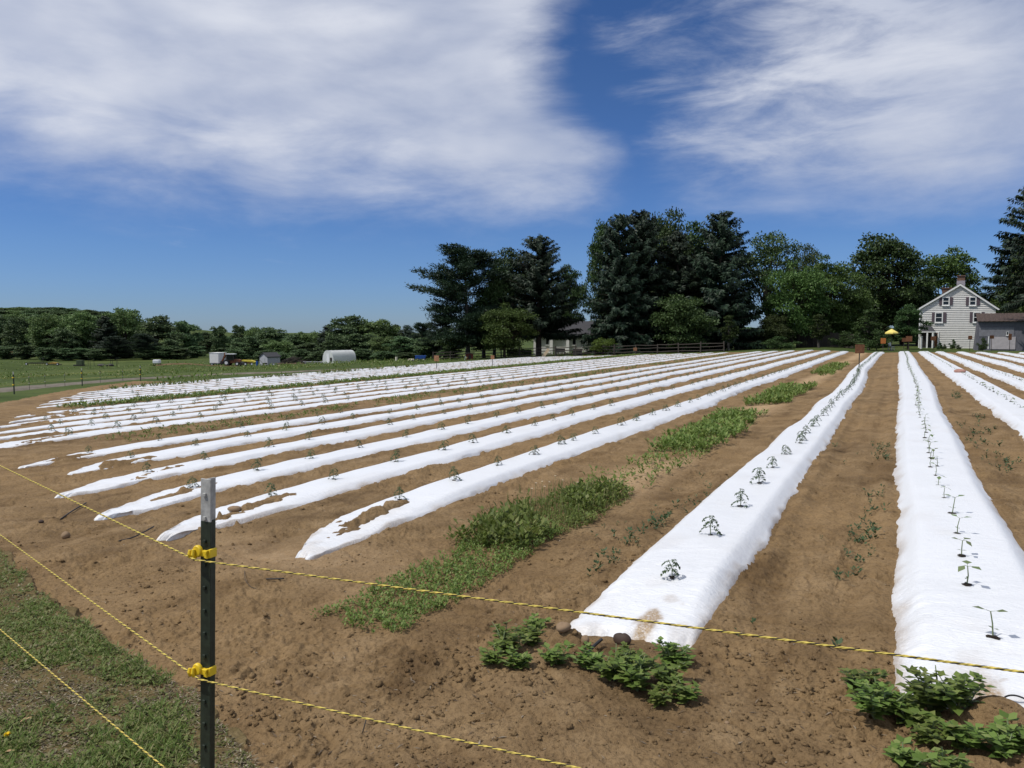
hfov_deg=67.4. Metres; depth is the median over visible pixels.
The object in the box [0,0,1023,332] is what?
sky
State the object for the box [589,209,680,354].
spruce tree
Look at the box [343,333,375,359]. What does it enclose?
broadleaf tree
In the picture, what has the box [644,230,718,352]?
spruce tree
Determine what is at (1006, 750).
weed plant
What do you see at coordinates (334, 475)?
tomato seedling
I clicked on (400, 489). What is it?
tomato seedling
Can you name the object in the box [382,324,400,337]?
broadleaf tree
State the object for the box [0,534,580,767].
fence rope
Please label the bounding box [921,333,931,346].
dark door
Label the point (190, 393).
mulch bed
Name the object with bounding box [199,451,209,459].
tomato seedling
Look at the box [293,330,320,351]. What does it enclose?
broadleaf tree
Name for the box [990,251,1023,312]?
broadleaf tree
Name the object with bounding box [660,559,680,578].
tomato seedling
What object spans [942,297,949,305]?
window
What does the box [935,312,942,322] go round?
window
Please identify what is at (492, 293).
broadleaf tree
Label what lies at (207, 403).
mulch bed
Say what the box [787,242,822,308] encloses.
locust tree
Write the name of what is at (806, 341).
board fence
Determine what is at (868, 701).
weed plant
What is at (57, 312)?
broadleaf tree
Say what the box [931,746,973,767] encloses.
weed plant
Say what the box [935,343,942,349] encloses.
bush
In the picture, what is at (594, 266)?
oak tree
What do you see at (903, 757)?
weed plant
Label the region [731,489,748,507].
tomato seedling
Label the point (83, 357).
bush
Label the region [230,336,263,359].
broadleaf tree
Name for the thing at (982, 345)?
bush
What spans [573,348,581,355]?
gate panel
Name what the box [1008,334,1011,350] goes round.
crop sign
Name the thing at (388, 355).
bush
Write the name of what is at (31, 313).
broadleaf tree
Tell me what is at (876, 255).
oak tree
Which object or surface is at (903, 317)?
broadleaf tree
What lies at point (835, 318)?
broadleaf tree
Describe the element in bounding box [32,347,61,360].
bush
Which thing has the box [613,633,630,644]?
stone
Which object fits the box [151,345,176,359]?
bush
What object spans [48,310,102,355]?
broadleaf tree
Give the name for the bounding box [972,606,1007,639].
squash seedling
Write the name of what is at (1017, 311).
locust tree
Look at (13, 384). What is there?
fence post
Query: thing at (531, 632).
weed plant
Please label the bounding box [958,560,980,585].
squash seedling
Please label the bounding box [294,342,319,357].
broadleaf tree
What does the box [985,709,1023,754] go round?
weed plant
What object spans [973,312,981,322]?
window
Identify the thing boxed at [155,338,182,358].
broadleaf tree
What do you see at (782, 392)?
strip weeds
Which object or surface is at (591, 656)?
weed plant
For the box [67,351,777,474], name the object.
mulch bed
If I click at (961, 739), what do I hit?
weed plant
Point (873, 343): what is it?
bush
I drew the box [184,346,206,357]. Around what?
bush
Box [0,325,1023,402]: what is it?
meadow
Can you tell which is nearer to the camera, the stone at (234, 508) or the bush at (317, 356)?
the stone at (234, 508)
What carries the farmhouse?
on the meadow
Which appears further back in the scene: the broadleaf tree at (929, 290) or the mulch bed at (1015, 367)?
the broadleaf tree at (929, 290)
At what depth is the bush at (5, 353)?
173.78 m
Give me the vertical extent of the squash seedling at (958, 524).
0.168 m
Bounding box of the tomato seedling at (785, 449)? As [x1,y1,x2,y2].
[781,445,791,454]
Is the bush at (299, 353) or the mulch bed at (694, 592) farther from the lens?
the bush at (299, 353)
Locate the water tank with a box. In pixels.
[153,359,160,364]
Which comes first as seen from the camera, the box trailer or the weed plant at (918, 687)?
the weed plant at (918, 687)
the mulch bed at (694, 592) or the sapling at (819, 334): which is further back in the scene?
the sapling at (819, 334)
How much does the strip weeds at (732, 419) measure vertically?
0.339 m
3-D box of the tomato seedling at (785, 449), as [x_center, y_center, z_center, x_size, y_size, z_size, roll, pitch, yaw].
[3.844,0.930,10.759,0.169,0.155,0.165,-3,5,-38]
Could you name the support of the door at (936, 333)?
in the farmhouse
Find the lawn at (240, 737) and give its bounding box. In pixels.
[0,550,246,767]
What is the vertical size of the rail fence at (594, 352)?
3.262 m
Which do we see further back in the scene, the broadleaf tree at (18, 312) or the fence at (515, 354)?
the broadleaf tree at (18, 312)
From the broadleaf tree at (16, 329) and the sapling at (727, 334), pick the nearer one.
the sapling at (727, 334)
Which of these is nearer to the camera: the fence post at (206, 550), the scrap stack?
the fence post at (206, 550)
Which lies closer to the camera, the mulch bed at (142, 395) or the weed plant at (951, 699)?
the weed plant at (951, 699)
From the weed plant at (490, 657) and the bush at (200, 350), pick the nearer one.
the weed plant at (490, 657)
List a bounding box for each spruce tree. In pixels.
[87,315,128,358]
[313,325,333,351]
[393,325,413,357]
[502,234,588,355]
[580,213,659,354]
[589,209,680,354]
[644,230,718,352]
[677,211,771,349]
[976,187,1023,312]
[997,226,1023,314]
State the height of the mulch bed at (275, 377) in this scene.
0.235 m
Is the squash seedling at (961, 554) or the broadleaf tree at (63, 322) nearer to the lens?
the squash seedling at (961, 554)
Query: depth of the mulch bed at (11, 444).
22.62 m
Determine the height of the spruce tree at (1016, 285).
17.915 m
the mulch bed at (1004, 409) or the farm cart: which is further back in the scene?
the farm cart
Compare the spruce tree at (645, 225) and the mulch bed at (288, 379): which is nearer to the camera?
the mulch bed at (288, 379)
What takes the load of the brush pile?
on the meadow
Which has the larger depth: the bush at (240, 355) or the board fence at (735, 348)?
the bush at (240, 355)
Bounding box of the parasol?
[885,329,897,350]
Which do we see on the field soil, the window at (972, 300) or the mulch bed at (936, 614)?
the mulch bed at (936, 614)
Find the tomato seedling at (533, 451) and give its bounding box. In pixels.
[529,445,538,454]
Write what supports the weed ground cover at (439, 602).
on the field soil
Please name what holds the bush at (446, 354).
on the meadow
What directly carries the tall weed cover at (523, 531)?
on the field soil
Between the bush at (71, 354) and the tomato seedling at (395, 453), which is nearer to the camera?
the tomato seedling at (395, 453)
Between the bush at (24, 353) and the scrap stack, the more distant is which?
the bush at (24, 353)
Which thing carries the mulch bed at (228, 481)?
on the field soil
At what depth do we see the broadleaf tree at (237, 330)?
203.66 m
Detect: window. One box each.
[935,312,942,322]
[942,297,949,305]
[969,297,976,305]
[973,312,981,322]
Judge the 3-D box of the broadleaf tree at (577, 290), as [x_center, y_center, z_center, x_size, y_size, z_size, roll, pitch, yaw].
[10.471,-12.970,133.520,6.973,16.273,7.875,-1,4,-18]
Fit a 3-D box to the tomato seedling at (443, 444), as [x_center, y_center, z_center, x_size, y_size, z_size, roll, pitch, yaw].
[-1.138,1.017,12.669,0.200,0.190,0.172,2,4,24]
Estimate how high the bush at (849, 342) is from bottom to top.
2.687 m
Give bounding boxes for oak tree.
[582,218,625,324]
[633,206,699,294]
[845,231,937,337]
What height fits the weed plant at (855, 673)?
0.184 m
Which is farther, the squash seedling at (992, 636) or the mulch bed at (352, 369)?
the mulch bed at (352, 369)
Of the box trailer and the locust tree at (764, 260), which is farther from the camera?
the box trailer
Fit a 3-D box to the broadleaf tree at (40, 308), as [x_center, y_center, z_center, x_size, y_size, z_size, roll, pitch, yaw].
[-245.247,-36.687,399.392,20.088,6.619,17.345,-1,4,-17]
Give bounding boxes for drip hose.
[60,502,86,519]
[118,526,153,540]
[589,638,602,650]
[1004,694,1023,698]
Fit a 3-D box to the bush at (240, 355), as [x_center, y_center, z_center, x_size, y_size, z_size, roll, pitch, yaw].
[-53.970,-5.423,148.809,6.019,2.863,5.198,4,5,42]
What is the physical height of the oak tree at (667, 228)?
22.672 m
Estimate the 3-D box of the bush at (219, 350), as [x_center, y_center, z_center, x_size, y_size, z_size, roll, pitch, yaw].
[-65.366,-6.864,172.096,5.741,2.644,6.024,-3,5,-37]
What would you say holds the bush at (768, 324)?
on the meadow
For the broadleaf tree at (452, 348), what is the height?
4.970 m
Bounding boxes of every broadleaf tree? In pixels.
[0,309,28,315]
[0,315,16,351]
[0,317,39,354]
[2,313,29,320]
[4,307,29,310]
[20,309,44,316]
[23,307,55,314]
[24,312,68,357]
[35,309,69,315]
[41,328,81,356]
[46,307,80,312]
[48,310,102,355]
[57,316,70,328]
[80,310,101,315]
[99,307,148,357]
[134,315,186,351]
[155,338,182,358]
[170,320,203,355]
[196,331,218,353]
[209,325,230,351]
[225,336,239,347]
[230,324,245,351]
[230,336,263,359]
[244,326,265,358]
[249,327,288,351]
[259,339,296,358]
[281,333,305,352]
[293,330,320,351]
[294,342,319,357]
[313,336,351,352]
[325,314,369,348]
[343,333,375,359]
[347,317,400,358]
[367,336,398,358]
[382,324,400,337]
[382,336,416,353]
[410,336,442,359]
[431,329,465,358]
[452,329,491,357]
[468,256,517,357]
[484,247,528,348]
[555,264,591,320]
[682,220,733,293]
[723,293,762,329]
[782,330,795,342]
[797,253,867,341]
[860,326,899,341]
[885,331,914,342]
[889,290,915,344]
[891,278,938,345]
[893,303,932,349]
[906,244,989,301]
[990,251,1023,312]
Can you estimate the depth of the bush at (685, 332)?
96.34 m
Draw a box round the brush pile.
[277,356,305,364]
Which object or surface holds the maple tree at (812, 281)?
on the meadow
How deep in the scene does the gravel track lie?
61.73 m
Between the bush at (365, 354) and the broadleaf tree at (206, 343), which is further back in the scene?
the broadleaf tree at (206, 343)
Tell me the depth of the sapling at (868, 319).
94.38 m
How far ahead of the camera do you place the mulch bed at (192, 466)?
15.07 m
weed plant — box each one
[479,641,506,664]
[489,619,532,653]
[498,645,533,668]
[511,618,545,645]
[527,613,552,627]
[537,640,576,665]
[565,640,607,669]
[585,643,634,680]
[612,652,657,690]
[619,641,650,663]
[643,654,693,687]
[646,680,682,707]
[652,636,695,665]
[664,675,702,703]
[838,668,893,694]
[845,677,912,720]
[873,684,906,714]
[882,734,941,767]
[888,692,944,727]
[895,665,981,716]
[909,716,968,747]
[926,671,996,715]
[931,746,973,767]
[937,720,1002,752]
[968,728,1020,758]
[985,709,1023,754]
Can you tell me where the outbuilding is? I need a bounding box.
[973,313,1023,350]
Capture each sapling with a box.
[720,315,740,350]
[808,313,830,347]
[851,308,885,349]
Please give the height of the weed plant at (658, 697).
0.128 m
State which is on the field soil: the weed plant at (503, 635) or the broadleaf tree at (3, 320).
the weed plant at (503, 635)
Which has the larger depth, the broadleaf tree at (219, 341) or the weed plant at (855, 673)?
the broadleaf tree at (219, 341)
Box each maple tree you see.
[477,302,539,357]
[752,260,837,343]
[827,281,880,336]
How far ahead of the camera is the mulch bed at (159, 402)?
34.85 m
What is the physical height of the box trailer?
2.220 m
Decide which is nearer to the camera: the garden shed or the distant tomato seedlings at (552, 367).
the distant tomato seedlings at (552, 367)
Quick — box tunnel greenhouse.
[323,350,355,362]
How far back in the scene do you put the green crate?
135.62 m
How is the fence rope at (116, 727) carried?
attached to the fence post at (206, 550)
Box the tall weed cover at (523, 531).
[443,473,634,547]
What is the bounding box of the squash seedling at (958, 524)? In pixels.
[951,514,967,533]
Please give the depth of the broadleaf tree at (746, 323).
123.94 m
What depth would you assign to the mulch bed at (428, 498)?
10.23 m
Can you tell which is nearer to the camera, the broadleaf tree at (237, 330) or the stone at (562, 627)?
the stone at (562, 627)
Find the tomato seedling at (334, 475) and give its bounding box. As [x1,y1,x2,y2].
[328,468,337,479]
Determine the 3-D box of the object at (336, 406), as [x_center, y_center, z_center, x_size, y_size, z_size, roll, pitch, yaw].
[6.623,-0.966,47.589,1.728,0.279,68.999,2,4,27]
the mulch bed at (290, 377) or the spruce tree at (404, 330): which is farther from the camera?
the spruce tree at (404, 330)
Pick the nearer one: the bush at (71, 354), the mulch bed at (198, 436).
the mulch bed at (198, 436)
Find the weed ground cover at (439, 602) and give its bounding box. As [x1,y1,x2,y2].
[309,521,564,632]
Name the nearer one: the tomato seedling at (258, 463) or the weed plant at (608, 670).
the weed plant at (608, 670)
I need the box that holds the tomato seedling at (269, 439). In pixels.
[264,437,273,446]
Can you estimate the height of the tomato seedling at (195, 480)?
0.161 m
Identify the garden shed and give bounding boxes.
[258,352,280,364]
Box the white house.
[534,321,595,354]
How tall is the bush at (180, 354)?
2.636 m
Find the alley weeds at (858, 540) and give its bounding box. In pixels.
[587,390,1022,645]
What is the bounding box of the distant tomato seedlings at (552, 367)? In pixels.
[91,349,879,394]
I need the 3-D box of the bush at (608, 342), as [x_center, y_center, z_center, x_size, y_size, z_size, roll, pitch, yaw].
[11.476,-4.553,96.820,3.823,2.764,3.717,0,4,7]
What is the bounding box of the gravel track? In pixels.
[0,368,361,392]
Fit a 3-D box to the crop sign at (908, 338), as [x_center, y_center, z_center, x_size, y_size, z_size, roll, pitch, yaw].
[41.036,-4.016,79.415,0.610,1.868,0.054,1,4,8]
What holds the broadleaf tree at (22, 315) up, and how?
on the meadow
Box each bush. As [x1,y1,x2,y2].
[0,345,15,358]
[12,345,40,359]
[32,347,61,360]
[56,348,82,360]
[76,348,91,359]
[82,348,112,360]
[122,347,137,357]
[134,348,157,359]
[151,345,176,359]
[168,348,196,358]
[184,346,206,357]
[208,348,229,353]
[223,349,247,359]
[253,349,276,360]
[277,352,294,361]
[286,349,312,360]
[305,351,324,360]
[355,349,373,360]
[369,351,397,360]
[395,352,416,359]
[436,349,459,358]
[589,338,617,354]
[649,293,719,352]
[757,314,794,348]
[759,336,801,349]
[828,330,860,347]
[857,328,894,349]
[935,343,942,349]
[949,339,956,349]
[977,337,988,350]
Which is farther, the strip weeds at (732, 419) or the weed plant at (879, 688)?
the strip weeds at (732, 419)
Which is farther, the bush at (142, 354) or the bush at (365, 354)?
the bush at (142, 354)
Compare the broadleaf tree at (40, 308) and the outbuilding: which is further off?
the broadleaf tree at (40, 308)
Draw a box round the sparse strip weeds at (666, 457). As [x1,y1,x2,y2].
[575,442,709,490]
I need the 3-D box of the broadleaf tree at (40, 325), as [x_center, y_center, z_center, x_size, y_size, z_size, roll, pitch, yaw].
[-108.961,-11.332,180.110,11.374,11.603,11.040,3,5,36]
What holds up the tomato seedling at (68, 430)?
on the mulch bed at (11, 444)
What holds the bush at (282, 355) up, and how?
on the meadow
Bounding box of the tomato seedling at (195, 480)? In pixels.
[187,476,198,487]
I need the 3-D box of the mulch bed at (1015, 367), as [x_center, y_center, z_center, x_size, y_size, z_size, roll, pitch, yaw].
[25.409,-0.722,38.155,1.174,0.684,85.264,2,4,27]
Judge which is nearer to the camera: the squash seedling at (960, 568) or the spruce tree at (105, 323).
the squash seedling at (960, 568)
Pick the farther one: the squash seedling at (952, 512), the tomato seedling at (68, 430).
the tomato seedling at (68, 430)
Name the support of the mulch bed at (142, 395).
on the field soil
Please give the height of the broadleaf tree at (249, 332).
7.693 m
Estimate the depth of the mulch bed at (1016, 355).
65.17 m
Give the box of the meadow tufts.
[0,351,593,383]
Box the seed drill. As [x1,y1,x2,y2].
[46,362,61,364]
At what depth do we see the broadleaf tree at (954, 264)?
118.78 m
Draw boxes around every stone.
[61,531,69,538]
[227,506,240,511]
[556,622,570,632]
[581,635,588,644]
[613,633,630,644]
[954,369,965,372]
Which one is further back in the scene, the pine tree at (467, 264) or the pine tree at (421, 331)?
the pine tree at (421, 331)
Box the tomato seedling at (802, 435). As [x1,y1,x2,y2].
[797,431,806,439]
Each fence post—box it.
[12,372,14,393]
[187,477,216,767]
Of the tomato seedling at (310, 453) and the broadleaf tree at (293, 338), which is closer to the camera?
the tomato seedling at (310, 453)
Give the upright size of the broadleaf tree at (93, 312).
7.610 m
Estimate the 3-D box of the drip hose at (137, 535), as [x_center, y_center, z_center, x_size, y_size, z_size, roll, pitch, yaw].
[-3.806,1.525,7.816,0.038,0.030,0.592,0,4,7]
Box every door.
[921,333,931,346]
[933,331,938,346]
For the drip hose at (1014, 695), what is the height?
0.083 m
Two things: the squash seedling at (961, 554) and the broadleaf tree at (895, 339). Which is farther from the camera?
the broadleaf tree at (895, 339)
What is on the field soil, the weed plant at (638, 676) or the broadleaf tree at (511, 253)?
the weed plant at (638, 676)
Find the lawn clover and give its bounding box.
[0,551,216,767]
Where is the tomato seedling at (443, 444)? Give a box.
[438,440,448,449]
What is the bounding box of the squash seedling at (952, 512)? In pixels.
[945,494,963,513]
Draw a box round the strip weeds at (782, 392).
[742,361,849,405]
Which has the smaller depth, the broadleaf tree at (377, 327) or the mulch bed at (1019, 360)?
the mulch bed at (1019, 360)
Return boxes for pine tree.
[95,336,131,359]
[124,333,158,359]
[404,322,433,346]
[405,242,521,352]
[416,318,456,356]
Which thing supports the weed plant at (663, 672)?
on the field soil
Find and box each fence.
[433,341,724,358]
[506,349,531,357]
[734,333,768,349]
[796,332,853,347]
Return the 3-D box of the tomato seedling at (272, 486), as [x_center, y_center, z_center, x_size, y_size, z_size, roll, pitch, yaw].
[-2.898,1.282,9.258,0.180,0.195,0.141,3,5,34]
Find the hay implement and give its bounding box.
[242,360,255,365]
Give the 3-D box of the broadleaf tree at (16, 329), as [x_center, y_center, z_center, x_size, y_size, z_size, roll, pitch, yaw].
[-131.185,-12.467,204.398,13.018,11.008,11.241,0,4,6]
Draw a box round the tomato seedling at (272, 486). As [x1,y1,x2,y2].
[264,483,277,496]
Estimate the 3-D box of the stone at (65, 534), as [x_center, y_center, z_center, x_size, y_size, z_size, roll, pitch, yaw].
[-4.546,1.541,7.821,0.086,0.081,0.075,0,4,0]
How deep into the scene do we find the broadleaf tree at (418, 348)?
121.86 m
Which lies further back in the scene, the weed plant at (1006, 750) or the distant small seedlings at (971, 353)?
the distant small seedlings at (971, 353)
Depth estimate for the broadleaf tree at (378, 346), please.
143.46 m
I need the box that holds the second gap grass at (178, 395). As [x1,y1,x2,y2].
[56,353,640,407]
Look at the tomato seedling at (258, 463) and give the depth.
11.26 m
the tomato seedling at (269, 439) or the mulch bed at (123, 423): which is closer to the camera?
the tomato seedling at (269, 439)
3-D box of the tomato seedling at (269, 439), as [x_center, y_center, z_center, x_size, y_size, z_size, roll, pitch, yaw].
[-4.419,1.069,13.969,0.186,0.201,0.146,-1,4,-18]
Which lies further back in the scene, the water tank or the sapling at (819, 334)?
the water tank
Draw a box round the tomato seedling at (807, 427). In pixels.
[802,425,810,432]
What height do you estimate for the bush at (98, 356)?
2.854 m
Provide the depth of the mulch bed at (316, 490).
11.66 m
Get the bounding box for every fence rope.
[0,465,1023,672]
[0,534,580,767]
[0,629,165,767]
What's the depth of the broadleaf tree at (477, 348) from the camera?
111.42 m
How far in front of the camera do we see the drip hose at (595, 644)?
4.40 m
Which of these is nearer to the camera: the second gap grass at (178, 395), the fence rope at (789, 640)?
the fence rope at (789, 640)
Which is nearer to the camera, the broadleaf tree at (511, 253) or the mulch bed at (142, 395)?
the mulch bed at (142, 395)
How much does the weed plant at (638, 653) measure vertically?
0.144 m
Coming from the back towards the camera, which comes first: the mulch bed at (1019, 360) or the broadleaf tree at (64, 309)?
the broadleaf tree at (64, 309)
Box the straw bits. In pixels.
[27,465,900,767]
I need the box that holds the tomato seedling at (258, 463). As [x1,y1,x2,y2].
[251,457,261,470]
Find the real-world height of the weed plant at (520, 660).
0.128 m
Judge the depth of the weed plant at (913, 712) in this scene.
3.48 m
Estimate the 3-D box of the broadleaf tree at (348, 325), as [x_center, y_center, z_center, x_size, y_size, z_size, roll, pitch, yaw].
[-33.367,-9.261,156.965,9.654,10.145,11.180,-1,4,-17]
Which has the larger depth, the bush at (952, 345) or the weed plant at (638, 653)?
the bush at (952, 345)
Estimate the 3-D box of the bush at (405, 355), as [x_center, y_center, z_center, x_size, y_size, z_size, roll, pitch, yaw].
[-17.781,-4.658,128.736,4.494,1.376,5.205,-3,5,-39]
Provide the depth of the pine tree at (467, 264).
103.70 m
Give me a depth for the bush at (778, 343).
94.45 m
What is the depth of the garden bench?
101.15 m
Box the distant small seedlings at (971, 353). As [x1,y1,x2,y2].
[924,351,1023,364]
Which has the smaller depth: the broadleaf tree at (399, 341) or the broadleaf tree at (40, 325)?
the broadleaf tree at (399, 341)
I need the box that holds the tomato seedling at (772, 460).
[766,456,776,467]
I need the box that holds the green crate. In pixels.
[73,360,84,365]
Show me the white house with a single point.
(584, 326)
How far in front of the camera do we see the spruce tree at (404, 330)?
145.14 m
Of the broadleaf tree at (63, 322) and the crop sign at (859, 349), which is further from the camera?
the broadleaf tree at (63, 322)
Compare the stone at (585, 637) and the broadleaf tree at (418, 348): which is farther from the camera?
the broadleaf tree at (418, 348)
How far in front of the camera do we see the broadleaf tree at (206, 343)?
213.89 m
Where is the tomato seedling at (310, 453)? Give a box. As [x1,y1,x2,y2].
[304,449,314,458]
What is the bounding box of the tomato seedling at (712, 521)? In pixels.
[699,515,722,535]
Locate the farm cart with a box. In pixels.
[415,355,427,360]
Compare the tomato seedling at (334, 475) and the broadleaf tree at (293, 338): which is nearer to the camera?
the tomato seedling at (334, 475)
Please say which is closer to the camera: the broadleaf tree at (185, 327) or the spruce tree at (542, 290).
the spruce tree at (542, 290)
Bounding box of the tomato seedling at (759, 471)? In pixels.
[749,467,765,483]
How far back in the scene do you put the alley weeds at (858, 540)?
7.11 m
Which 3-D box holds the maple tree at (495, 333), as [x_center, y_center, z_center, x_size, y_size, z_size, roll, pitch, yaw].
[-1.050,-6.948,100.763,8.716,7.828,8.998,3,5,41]
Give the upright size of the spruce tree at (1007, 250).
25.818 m
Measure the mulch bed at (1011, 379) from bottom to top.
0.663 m
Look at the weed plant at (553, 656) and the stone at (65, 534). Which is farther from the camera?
the stone at (65, 534)
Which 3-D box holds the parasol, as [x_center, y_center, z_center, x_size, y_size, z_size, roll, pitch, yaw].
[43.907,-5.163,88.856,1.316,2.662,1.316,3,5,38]
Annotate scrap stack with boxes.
[302,361,322,362]
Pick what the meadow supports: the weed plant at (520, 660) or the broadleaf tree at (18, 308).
the broadleaf tree at (18, 308)
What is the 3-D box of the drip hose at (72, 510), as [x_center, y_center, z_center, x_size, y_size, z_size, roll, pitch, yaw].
[-5.284,1.525,9.248,0.031,0.047,0.710,-1,4,-7]
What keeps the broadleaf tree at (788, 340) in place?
on the meadow
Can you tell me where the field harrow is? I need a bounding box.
[25,358,47,365]
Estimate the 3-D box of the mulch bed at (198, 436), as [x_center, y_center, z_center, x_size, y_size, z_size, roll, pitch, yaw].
[9.222,-1.005,48.896,1.168,0.290,80.212,2,4,27]
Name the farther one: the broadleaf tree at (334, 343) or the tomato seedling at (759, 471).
the broadleaf tree at (334, 343)
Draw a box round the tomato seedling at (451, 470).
[449,466,461,480]
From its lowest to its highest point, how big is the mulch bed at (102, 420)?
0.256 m
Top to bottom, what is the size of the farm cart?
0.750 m
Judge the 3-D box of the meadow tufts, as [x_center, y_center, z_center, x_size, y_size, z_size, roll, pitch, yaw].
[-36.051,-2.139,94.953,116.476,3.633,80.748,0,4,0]
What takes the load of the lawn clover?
on the lawn at (240, 737)
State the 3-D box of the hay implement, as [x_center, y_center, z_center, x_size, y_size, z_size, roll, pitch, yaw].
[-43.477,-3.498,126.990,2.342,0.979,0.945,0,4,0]
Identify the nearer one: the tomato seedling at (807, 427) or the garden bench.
the tomato seedling at (807, 427)
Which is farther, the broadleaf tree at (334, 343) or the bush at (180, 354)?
the bush at (180, 354)
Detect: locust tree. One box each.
[738,230,802,316]
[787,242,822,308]
[1000,305,1023,312]
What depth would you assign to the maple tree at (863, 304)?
105.70 m
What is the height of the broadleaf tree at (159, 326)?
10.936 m
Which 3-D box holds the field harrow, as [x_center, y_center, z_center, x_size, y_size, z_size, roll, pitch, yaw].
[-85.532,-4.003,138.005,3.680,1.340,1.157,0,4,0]
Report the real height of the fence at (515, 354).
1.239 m
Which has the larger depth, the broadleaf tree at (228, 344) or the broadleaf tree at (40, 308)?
the broadleaf tree at (40, 308)
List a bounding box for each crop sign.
[434,356,438,368]
[855,345,864,366]
[881,338,885,343]
[906,336,911,350]
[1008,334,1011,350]
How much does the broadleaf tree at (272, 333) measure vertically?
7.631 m
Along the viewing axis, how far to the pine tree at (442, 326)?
121.03 m
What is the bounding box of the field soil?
[0,350,1023,767]
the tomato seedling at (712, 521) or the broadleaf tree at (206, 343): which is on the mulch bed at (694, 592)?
the tomato seedling at (712, 521)
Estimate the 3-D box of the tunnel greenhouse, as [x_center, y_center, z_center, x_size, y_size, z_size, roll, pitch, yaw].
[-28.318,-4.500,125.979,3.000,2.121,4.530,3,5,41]
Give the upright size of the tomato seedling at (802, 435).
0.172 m
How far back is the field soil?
5.97 m
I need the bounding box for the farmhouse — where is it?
[917,275,999,347]
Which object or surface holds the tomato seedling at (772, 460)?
on the mulch bed at (694, 592)
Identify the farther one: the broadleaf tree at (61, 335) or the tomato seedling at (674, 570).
the broadleaf tree at (61, 335)
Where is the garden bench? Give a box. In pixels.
[556,349,564,355]
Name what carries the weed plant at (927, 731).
on the field soil
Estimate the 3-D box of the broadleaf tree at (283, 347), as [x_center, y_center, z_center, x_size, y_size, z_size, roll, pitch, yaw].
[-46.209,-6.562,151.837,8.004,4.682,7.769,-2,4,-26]
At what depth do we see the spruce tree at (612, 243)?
100.89 m
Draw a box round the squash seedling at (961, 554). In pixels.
[953,537,971,556]
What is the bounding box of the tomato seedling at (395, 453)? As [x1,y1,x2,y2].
[390,449,399,461]
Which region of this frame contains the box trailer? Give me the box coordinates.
[210,352,226,364]
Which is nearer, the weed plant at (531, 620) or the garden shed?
the weed plant at (531, 620)
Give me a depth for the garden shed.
130.23 m
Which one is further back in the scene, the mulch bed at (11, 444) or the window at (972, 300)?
the window at (972, 300)
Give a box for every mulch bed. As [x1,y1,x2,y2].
[0,352,726,447]
[0,353,697,433]
[0,353,710,439]
[0,354,678,427]
[9,354,664,422]
[15,355,644,417]
[18,351,760,468]
[37,356,602,407]
[39,355,610,405]
[50,356,591,401]
[55,350,793,497]
[60,356,581,398]
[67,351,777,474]
[74,356,569,395]
[77,356,556,393]
[94,350,813,520]
[106,357,534,389]
[135,357,527,385]
[157,350,830,540]
[295,351,847,559]
[570,352,883,647]
[891,351,1023,708]
[918,351,1023,437]
[935,351,1023,390]
[956,352,1023,372]
[976,352,1023,363]
[998,352,1023,357]
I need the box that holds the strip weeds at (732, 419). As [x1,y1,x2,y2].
[644,406,767,451]
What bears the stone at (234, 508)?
on the mulch bed at (316, 490)
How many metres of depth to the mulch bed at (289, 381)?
44.85 m
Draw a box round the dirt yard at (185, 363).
[154,363,235,365]
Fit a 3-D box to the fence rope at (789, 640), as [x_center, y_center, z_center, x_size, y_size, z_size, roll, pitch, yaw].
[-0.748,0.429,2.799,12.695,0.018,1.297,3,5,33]
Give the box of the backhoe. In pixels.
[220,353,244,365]
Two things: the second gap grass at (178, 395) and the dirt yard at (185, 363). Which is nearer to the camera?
the second gap grass at (178, 395)
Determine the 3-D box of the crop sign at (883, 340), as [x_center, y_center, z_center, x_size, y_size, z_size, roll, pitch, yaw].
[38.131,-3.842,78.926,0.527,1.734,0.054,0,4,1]
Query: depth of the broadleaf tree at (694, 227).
118.47 m
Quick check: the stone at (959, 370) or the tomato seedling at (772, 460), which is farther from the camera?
the stone at (959, 370)
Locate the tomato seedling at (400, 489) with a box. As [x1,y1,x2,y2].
[394,487,406,499]
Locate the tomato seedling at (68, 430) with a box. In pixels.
[64,427,72,434]
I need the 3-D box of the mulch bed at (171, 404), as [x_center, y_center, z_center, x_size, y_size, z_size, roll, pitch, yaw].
[1.011,-1.073,55.871,1.114,0.247,73.632,2,4,27]

